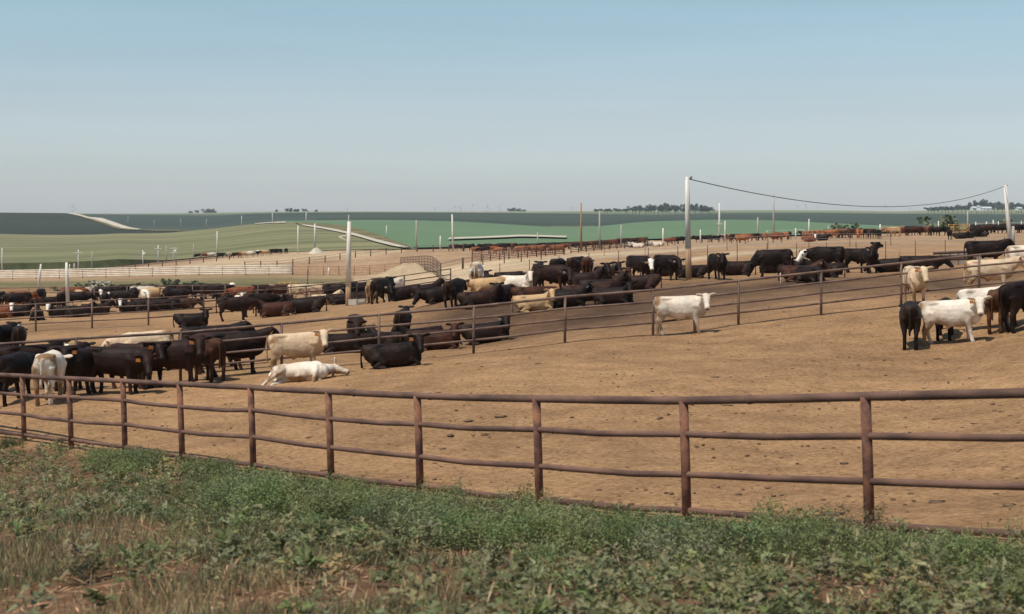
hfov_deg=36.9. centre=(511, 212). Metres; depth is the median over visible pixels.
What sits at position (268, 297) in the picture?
steer
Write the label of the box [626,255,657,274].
steer
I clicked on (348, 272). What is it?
utility pole
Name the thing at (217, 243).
utility pole
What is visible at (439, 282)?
steer
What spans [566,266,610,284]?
steer
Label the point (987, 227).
steer
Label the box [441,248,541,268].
wire fence
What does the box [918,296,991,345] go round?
steer
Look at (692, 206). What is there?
tree
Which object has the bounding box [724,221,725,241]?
utility pole
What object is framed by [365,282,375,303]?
steer
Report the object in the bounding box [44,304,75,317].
steer
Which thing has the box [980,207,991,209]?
barn
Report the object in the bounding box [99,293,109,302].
steer
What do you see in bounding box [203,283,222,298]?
steer
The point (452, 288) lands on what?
steer
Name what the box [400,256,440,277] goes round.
panel fence
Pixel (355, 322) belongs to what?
steer
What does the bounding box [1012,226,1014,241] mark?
wooden post
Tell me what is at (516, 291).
steer
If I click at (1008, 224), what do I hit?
utility pole
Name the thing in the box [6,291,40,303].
steer
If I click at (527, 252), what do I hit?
rail fence
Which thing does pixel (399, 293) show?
steer
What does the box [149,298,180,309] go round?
steer
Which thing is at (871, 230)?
steer
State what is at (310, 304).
steer
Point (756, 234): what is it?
steer
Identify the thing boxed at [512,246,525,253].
steer
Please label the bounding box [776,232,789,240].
steer
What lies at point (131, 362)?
steer
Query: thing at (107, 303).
steer
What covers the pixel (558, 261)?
steer
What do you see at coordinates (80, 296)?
steer
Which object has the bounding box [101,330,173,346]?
steer
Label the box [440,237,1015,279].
wire fence
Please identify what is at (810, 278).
steer
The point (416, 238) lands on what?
utility pole
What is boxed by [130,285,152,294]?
steer
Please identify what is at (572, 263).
steer
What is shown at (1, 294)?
steer
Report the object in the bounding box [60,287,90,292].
steer
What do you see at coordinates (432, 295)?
steer
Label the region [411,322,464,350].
steer
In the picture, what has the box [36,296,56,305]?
steer
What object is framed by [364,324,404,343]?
steer
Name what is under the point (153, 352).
steer
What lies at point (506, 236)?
terrace strip
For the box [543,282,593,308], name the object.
steer
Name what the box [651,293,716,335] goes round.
steer
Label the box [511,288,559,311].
steer
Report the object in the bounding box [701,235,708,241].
steer
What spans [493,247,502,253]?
steer
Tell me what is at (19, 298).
steer
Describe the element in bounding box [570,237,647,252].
rail fence
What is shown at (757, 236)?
wire fence
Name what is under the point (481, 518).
feathery weeds
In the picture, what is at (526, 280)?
steer
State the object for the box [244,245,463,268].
wire fence
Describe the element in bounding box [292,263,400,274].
rail fence
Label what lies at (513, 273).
steer
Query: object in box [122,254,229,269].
wire fence
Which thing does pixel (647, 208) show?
tree
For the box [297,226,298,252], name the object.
utility pole
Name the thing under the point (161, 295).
steer
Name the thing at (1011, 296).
steer
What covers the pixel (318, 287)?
steer
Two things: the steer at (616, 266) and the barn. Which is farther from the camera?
the barn
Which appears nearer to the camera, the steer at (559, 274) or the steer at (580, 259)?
the steer at (559, 274)
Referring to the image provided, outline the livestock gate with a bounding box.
[948,224,969,232]
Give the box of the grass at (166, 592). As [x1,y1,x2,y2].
[0,484,1022,613]
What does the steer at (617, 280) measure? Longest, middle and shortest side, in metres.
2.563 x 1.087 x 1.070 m
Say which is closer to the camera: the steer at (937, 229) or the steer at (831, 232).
the steer at (831, 232)
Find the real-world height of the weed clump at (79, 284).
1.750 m
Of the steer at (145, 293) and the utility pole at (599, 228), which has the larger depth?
the utility pole at (599, 228)
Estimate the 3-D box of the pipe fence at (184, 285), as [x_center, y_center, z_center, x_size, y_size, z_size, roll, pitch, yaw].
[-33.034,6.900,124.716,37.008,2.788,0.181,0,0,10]
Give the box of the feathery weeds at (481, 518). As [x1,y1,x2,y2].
[0,435,1023,613]
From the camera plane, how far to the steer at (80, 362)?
43.37 m
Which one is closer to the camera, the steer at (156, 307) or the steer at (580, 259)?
the steer at (580, 259)
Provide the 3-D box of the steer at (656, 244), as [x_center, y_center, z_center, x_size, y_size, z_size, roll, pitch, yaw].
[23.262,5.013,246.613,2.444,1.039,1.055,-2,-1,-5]
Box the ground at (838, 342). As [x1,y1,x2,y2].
[0,230,1023,613]
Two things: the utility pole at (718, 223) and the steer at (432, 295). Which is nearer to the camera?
the steer at (432, 295)
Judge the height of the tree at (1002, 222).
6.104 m
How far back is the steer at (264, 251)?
371.18 m
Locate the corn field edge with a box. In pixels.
[0,259,164,269]
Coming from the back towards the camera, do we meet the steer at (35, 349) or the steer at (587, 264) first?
the steer at (587, 264)
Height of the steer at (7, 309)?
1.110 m
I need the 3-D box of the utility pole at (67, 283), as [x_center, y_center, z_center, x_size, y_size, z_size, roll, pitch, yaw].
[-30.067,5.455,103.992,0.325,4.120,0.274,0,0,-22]
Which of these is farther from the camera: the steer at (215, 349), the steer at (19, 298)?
the steer at (19, 298)
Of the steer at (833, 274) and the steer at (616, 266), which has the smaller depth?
the steer at (833, 274)
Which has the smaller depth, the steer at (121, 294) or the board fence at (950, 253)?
the board fence at (950, 253)
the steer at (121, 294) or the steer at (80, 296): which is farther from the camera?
the steer at (121, 294)
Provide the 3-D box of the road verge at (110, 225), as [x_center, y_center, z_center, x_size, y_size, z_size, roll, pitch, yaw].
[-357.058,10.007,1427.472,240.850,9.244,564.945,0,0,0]
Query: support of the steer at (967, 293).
on the ground at (838, 342)
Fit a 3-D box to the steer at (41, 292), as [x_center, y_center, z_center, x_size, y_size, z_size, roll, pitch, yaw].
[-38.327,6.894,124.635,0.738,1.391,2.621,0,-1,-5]
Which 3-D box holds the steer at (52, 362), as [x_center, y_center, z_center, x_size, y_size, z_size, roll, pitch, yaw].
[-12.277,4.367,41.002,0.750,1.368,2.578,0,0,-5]
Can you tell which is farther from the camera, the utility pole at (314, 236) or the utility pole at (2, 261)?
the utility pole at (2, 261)
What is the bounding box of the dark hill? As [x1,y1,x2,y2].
[0,213,181,234]
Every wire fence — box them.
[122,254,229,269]
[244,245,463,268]
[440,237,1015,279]
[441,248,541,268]
[604,233,890,252]
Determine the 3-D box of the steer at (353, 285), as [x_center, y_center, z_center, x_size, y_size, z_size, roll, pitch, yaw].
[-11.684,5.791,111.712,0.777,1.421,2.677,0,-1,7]
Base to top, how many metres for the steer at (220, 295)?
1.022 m
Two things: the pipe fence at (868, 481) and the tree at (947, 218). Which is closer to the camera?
the pipe fence at (868, 481)
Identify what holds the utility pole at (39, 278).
on the ground at (838, 342)
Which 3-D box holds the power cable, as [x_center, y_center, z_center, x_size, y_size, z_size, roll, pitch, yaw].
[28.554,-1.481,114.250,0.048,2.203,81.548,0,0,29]
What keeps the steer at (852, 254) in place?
on the ground at (838, 342)
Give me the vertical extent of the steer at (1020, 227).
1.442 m
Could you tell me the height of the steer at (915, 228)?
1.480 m
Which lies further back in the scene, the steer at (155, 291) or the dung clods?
the steer at (155, 291)
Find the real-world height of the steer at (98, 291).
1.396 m
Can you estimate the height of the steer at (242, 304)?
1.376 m
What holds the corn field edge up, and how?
on the ground at (838, 342)
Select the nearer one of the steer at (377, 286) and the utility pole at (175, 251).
the steer at (377, 286)
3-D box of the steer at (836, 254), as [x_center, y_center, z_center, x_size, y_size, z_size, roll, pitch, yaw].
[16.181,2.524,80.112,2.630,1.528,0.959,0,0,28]
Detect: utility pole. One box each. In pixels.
[1,250,2,271]
[37,264,41,288]
[65,262,69,305]
[170,248,177,260]
[216,231,217,255]
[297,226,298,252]
[314,224,315,247]
[339,221,350,305]
[415,220,416,250]
[451,214,453,250]
[580,203,581,249]
[599,211,600,248]
[620,225,621,246]
[685,176,691,279]
[717,203,721,241]
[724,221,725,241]
[757,217,758,239]
[773,193,774,231]
[1003,185,1012,239]
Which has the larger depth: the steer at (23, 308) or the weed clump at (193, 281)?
the weed clump at (193, 281)
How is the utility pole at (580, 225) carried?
on the ground at (838, 342)
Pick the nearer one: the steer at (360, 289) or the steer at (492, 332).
the steer at (492, 332)
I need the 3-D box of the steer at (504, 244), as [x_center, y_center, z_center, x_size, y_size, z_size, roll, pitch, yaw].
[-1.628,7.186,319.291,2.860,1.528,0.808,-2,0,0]
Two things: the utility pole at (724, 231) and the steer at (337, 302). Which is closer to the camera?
the steer at (337, 302)
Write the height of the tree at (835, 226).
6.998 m
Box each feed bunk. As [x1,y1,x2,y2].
[348,299,366,304]
[934,253,985,264]
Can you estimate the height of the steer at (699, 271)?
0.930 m
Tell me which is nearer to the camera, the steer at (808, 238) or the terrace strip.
the steer at (808, 238)
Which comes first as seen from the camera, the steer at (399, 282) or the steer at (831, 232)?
the steer at (399, 282)
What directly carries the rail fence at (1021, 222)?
on the ground at (838, 342)
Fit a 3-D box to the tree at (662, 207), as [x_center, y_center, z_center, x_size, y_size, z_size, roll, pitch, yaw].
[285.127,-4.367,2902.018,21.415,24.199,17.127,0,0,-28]
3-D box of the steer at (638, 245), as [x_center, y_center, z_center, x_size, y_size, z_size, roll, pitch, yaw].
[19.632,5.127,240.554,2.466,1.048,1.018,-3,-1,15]
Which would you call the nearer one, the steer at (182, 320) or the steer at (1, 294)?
the steer at (182, 320)
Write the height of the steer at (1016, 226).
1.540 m
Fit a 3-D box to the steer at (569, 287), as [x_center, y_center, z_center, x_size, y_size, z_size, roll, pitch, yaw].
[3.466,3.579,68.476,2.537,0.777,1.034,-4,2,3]
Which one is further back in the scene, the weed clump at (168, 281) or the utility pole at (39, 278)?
the weed clump at (168, 281)
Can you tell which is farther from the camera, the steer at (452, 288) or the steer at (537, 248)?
the steer at (537, 248)
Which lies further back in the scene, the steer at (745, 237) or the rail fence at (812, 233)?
the rail fence at (812, 233)
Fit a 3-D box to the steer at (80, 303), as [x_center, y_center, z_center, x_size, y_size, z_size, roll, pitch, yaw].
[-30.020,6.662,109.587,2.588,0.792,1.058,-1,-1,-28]
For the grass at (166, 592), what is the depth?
11.24 m
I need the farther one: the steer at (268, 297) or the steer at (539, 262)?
the steer at (268, 297)
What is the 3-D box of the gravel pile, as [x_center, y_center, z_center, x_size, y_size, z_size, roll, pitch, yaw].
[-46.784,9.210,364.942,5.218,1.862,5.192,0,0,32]
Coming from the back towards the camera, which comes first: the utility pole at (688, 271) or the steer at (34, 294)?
the steer at (34, 294)
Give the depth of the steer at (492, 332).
56.67 m
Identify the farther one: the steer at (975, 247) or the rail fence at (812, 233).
the rail fence at (812, 233)
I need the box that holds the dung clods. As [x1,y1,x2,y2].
[0,272,1023,532]
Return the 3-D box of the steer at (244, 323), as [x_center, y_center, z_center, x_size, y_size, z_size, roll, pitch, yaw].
[-9.828,4.472,51.567,2.699,1.526,0.750,-3,1,-16]
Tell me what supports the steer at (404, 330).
on the ground at (838, 342)
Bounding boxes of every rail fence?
[0,265,292,278]
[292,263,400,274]
[472,244,564,261]
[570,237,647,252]
[803,228,899,237]
[975,221,1023,224]
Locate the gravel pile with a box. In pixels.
[308,247,323,253]
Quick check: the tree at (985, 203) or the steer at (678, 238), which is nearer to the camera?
the steer at (678, 238)
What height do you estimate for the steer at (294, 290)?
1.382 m
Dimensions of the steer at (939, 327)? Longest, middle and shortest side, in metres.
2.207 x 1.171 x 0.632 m
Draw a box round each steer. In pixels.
[0,291,5,304]
[0,292,31,303]
[0,302,16,317]
[0,321,21,345]
[0,340,70,391]
[0,351,34,406]
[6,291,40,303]
[11,325,27,345]
[12,300,34,316]
[29,304,45,320]
[31,350,72,405]
[33,288,45,305]
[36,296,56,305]
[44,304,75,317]
[46,341,95,390]
[53,347,103,394]
[56,292,64,305]
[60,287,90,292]
[61,291,97,305]
[63,301,99,317]
[73,301,99,305]
[81,300,117,314]
[85,346,159,394]
[91,287,104,299]
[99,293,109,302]
[100,287,119,298]
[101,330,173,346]
[108,290,137,307]
[109,341,162,388]
[115,298,146,311]
[116,284,136,289]
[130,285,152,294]
[130,287,139,301]
[133,294,164,300]
[136,341,171,388]
[137,336,211,389]
[139,287,165,296]
[139,300,171,310]
[140,289,152,297]
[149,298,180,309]
[153,285,175,287]
[162,288,195,298]
[169,284,197,297]
[169,298,202,308]
[173,308,212,327]
[178,320,254,370]
[183,334,225,382]
[186,284,202,297]
[195,330,268,374]
[199,286,226,300]
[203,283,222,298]
[204,326,279,377]
[212,291,232,298]
[216,296,262,321]
[222,284,235,292]
[222,286,254,296]
[243,293,280,316]
[245,251,255,255]
[249,299,295,317]
[251,285,271,293]
[260,250,270,255]
[262,357,349,385]
[264,284,292,296]
[266,329,334,368]
[278,294,326,313]
[287,284,307,295]
[296,284,322,296]
[312,290,342,304]
[322,283,345,293]
[323,333,377,352]
[325,293,345,304]
[340,281,370,291]
[344,282,355,291]
[346,314,366,334]
[351,292,384,300]
[360,333,430,368]
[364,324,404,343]
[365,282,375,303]
[370,276,395,303]
[383,283,419,301]
[384,278,404,300]
[391,325,443,341]
[393,305,414,328]
[410,278,444,297]
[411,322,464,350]
[412,286,453,304]
[442,278,469,307]
[456,283,507,308]
[459,316,510,344]
[463,244,474,250]
[466,276,505,290]
[469,262,484,290]
[475,246,489,253]
[482,270,493,277]
[489,282,515,302]
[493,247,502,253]
[494,271,525,276]
[498,243,510,249]
[499,271,532,286]
[510,286,559,300]
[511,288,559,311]
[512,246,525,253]
[530,244,546,254]
[531,261,547,285]
[533,264,577,289]
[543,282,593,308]
[548,245,563,253]
[549,258,565,283]
[561,284,611,300]
[565,257,579,272]
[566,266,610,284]
[574,256,583,272]
[578,272,633,286]
[581,257,594,271]
[592,281,637,304]
[593,262,613,278]
[610,261,625,277]
[614,267,634,276]
[614,271,661,289]
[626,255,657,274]
[630,242,644,247]
[640,267,674,276]
[649,241,664,246]
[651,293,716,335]
[653,254,685,280]
[661,237,675,245]
[671,236,683,243]
[677,265,707,277]
[691,235,702,242]
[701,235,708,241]
[707,253,729,279]
[707,261,755,275]
[710,235,723,242]
[729,234,741,242]
[735,234,752,243]
[746,249,793,276]
[751,233,759,240]
[758,263,782,272]
[765,232,783,242]
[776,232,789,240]
[778,259,830,281]
[794,265,827,282]
[796,246,845,274]
[798,258,844,277]
[801,234,816,241]
[816,233,831,240]
[822,230,834,237]
[834,229,839,237]
[838,230,846,237]
[844,242,882,272]
[847,228,862,238]
[859,247,879,273]
[863,258,903,272]
[867,228,873,238]
[876,229,881,238]
[885,227,900,235]
[898,301,921,350]
[899,255,953,270]
[902,266,933,302]
[907,226,921,235]
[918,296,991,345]
[923,226,930,235]
[929,226,945,235]
[935,297,953,340]
[947,230,951,239]
[952,231,970,238]
[956,285,1009,329]
[959,230,977,237]
[963,256,1023,288]
[964,238,1014,259]
[969,227,988,236]
[977,232,988,236]
[979,225,992,232]
[985,288,1016,333]
[990,225,1006,233]
[998,281,1023,333]
[1003,224,1018,232]
[1006,245,1023,257]
[1017,224,1022,232]
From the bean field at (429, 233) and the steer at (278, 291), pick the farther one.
the bean field at (429, 233)
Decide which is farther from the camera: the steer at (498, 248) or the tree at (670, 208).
the tree at (670, 208)
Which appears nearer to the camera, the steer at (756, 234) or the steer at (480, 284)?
the steer at (480, 284)
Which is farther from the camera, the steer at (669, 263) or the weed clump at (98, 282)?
the weed clump at (98, 282)
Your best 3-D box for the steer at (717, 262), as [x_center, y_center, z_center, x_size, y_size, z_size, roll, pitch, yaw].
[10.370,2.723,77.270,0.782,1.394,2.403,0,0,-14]
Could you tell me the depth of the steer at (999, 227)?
244.88 m
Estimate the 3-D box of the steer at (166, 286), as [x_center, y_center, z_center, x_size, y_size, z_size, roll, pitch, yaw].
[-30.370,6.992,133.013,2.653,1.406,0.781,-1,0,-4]
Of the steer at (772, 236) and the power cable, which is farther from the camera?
the steer at (772, 236)
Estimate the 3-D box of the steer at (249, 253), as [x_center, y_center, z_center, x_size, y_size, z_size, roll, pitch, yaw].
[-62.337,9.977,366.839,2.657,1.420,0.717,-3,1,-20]
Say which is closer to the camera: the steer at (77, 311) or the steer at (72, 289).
the steer at (77, 311)
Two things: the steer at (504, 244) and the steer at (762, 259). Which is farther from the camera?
the steer at (504, 244)
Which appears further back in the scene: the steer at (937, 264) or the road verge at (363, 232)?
the road verge at (363, 232)
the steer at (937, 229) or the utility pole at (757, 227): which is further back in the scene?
the utility pole at (757, 227)
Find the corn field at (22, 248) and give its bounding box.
[0,222,414,262]
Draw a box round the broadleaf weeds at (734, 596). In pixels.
[0,435,1023,613]
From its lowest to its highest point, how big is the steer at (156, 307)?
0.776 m
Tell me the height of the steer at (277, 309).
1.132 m
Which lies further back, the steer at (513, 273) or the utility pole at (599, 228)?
the utility pole at (599, 228)
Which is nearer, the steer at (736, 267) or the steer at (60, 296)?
the steer at (736, 267)
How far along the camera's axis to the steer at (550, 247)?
229.84 m
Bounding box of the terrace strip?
[448,235,565,238]
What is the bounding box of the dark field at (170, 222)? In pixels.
[81,212,1023,230]
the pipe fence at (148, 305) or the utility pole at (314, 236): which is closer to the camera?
the pipe fence at (148, 305)
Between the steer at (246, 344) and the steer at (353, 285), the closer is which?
the steer at (246, 344)
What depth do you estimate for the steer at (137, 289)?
121.13 m
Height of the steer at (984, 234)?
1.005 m
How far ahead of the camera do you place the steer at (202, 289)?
127.02 m
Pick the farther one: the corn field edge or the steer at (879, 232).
the corn field edge
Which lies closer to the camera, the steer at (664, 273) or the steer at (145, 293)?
the steer at (664, 273)
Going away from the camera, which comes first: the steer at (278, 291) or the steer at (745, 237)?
the steer at (278, 291)
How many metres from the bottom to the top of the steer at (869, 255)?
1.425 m
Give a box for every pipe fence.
[0,250,1023,388]
[0,268,450,331]
[0,282,323,301]
[0,373,1023,537]
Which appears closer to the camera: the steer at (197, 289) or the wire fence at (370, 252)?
the steer at (197, 289)
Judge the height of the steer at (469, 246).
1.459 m
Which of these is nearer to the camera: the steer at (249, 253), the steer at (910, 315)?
the steer at (910, 315)
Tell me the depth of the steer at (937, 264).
79.15 m
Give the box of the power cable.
[689,179,1004,206]
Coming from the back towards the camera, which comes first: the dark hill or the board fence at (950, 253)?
the dark hill
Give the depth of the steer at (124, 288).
139.69 m
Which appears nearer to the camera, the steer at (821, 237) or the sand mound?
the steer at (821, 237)
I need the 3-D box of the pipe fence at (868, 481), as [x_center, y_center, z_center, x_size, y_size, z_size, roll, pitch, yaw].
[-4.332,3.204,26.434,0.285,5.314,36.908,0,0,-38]
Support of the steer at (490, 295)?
on the ground at (838, 342)
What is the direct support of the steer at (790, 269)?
on the ground at (838, 342)
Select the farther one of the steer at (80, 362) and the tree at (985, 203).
the tree at (985, 203)
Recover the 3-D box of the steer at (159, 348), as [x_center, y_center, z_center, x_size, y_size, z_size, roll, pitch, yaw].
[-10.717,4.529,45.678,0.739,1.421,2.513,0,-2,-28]
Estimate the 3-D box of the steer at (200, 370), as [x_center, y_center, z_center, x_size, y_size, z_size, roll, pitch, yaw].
[-9.072,4.483,49.578,2.490,1.320,0.716,-3,1,-19]
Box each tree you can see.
[626,206,638,213]
[645,205,652,213]
[657,204,666,210]
[665,204,673,211]
[690,203,698,210]
[694,205,703,211]
[830,222,858,229]
[915,214,958,231]
[982,199,988,206]
[989,203,998,209]
[994,201,1001,208]
[996,218,1013,224]
[1009,202,1013,213]
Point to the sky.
(107, 106)
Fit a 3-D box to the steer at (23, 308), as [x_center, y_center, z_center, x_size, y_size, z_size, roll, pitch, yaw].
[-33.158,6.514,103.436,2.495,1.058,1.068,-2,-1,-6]
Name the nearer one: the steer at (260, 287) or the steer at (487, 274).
the steer at (487, 274)
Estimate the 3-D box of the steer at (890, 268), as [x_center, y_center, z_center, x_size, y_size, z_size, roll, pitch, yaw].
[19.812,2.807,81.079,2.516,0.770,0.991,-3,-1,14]
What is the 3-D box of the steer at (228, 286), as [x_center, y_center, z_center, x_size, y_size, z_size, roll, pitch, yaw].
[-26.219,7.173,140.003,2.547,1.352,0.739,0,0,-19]
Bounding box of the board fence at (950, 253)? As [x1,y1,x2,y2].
[932,251,976,265]
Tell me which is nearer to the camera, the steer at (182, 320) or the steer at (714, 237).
the steer at (182, 320)
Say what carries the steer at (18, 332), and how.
on the ground at (838, 342)
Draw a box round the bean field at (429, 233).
[276,220,1022,248]
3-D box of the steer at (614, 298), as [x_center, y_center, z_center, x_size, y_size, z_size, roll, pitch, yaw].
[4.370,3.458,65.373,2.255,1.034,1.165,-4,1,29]
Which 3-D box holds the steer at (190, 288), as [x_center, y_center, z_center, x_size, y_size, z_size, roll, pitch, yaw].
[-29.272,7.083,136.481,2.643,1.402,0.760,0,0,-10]
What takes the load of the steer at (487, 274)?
on the ground at (838, 342)
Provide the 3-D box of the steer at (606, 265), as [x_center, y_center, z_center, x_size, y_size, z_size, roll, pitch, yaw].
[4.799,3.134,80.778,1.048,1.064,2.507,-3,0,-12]
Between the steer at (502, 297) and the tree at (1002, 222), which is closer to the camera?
the steer at (502, 297)
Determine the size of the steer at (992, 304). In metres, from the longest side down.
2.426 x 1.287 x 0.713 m
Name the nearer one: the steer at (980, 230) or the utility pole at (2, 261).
the steer at (980, 230)
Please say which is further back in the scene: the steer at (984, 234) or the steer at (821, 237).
the steer at (984, 234)
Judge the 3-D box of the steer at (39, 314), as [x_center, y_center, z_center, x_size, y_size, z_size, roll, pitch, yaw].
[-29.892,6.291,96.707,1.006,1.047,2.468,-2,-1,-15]
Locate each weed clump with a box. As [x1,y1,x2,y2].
[74,283,90,287]
[87,280,112,285]
[160,278,172,284]
[182,280,198,283]
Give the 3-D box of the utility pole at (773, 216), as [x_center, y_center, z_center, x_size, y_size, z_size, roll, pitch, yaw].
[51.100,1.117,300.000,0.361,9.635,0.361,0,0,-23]
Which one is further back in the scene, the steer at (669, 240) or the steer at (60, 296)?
the steer at (669, 240)
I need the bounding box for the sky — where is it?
[0,0,1023,213]
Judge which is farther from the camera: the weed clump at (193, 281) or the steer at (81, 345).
the weed clump at (193, 281)
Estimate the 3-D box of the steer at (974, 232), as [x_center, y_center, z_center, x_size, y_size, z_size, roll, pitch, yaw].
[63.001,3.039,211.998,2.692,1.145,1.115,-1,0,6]
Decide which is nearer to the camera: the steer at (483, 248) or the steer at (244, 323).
the steer at (244, 323)
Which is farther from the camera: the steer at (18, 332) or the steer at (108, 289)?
the steer at (108, 289)
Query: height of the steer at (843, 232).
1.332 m
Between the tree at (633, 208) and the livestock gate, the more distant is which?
the tree at (633, 208)
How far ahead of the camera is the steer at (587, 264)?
81.21 m
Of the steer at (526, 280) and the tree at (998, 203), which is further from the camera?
the tree at (998, 203)
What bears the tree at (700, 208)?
on the dark field at (170, 222)
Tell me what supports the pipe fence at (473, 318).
on the ground at (838, 342)
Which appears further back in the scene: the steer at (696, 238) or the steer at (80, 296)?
the steer at (696, 238)
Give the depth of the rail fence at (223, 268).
255.64 m
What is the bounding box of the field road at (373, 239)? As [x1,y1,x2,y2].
[301,224,403,246]
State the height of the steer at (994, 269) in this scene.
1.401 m
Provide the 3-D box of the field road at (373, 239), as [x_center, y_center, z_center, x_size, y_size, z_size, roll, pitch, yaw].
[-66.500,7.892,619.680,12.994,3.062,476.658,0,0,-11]
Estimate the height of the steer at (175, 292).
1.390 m
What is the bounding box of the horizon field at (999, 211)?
[77,208,1023,214]
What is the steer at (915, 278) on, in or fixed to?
on the ground at (838, 342)
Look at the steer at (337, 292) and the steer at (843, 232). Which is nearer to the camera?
the steer at (337, 292)
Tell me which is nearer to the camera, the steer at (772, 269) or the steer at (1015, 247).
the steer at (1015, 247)
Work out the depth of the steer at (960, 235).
209.01 m
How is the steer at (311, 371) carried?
on the ground at (838, 342)
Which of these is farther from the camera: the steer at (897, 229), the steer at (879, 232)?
the steer at (897, 229)
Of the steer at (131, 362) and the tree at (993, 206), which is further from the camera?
the tree at (993, 206)
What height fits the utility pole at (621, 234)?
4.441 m
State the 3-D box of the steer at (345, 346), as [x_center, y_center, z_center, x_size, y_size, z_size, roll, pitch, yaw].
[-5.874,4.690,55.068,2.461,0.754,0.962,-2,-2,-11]
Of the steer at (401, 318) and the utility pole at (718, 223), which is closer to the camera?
the steer at (401, 318)
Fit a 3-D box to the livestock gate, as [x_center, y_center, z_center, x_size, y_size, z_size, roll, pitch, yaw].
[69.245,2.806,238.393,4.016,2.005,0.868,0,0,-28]
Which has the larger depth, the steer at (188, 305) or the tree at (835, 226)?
the tree at (835, 226)
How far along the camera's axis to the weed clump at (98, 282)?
177.47 m
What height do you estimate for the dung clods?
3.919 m
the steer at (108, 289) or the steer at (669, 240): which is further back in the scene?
the steer at (669, 240)
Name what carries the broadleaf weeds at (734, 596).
on the ground at (838, 342)
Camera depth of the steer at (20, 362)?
41.74 m
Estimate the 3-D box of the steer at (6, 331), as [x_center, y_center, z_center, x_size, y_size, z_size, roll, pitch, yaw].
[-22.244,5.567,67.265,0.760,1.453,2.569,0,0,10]
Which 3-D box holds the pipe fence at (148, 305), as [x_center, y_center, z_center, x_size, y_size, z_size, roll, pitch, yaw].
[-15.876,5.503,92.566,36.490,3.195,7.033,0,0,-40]
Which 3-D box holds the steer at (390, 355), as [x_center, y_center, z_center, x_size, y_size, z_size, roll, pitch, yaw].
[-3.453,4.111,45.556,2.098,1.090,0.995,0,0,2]
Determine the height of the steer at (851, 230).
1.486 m
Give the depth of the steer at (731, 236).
240.29 m
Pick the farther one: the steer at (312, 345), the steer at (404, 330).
the steer at (404, 330)
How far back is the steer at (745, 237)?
217.17 m
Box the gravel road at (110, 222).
[69,213,137,228]
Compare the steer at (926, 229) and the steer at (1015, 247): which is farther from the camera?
the steer at (926, 229)
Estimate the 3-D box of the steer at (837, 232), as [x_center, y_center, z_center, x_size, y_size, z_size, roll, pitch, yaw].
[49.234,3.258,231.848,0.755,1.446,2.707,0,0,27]
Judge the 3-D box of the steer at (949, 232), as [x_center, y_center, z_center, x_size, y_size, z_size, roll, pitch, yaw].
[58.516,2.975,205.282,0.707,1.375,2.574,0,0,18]
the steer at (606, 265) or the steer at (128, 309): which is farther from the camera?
the steer at (128, 309)
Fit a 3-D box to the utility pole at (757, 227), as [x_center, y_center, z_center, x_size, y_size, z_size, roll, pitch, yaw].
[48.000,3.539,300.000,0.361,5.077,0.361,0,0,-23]
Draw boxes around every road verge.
[82,217,187,230]
[295,222,410,246]
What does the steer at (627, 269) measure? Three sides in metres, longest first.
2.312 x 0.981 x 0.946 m
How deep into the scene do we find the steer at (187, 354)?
45.04 m
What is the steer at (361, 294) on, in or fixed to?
on the ground at (838, 342)
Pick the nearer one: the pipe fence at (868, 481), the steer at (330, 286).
the pipe fence at (868, 481)
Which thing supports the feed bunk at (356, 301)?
on the ground at (838, 342)
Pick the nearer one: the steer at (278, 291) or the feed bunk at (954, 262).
the feed bunk at (954, 262)
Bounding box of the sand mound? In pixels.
[370,262,428,276]
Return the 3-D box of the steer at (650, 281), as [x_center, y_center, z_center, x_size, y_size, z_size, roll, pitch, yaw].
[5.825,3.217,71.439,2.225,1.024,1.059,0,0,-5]
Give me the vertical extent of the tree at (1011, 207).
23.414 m
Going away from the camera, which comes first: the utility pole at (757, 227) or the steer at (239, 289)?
the steer at (239, 289)
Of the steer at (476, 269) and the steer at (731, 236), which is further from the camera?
the steer at (731, 236)
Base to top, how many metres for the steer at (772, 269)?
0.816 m
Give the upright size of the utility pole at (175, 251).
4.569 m
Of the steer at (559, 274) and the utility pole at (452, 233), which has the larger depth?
the utility pole at (452, 233)
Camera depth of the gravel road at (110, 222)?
1494.58 m

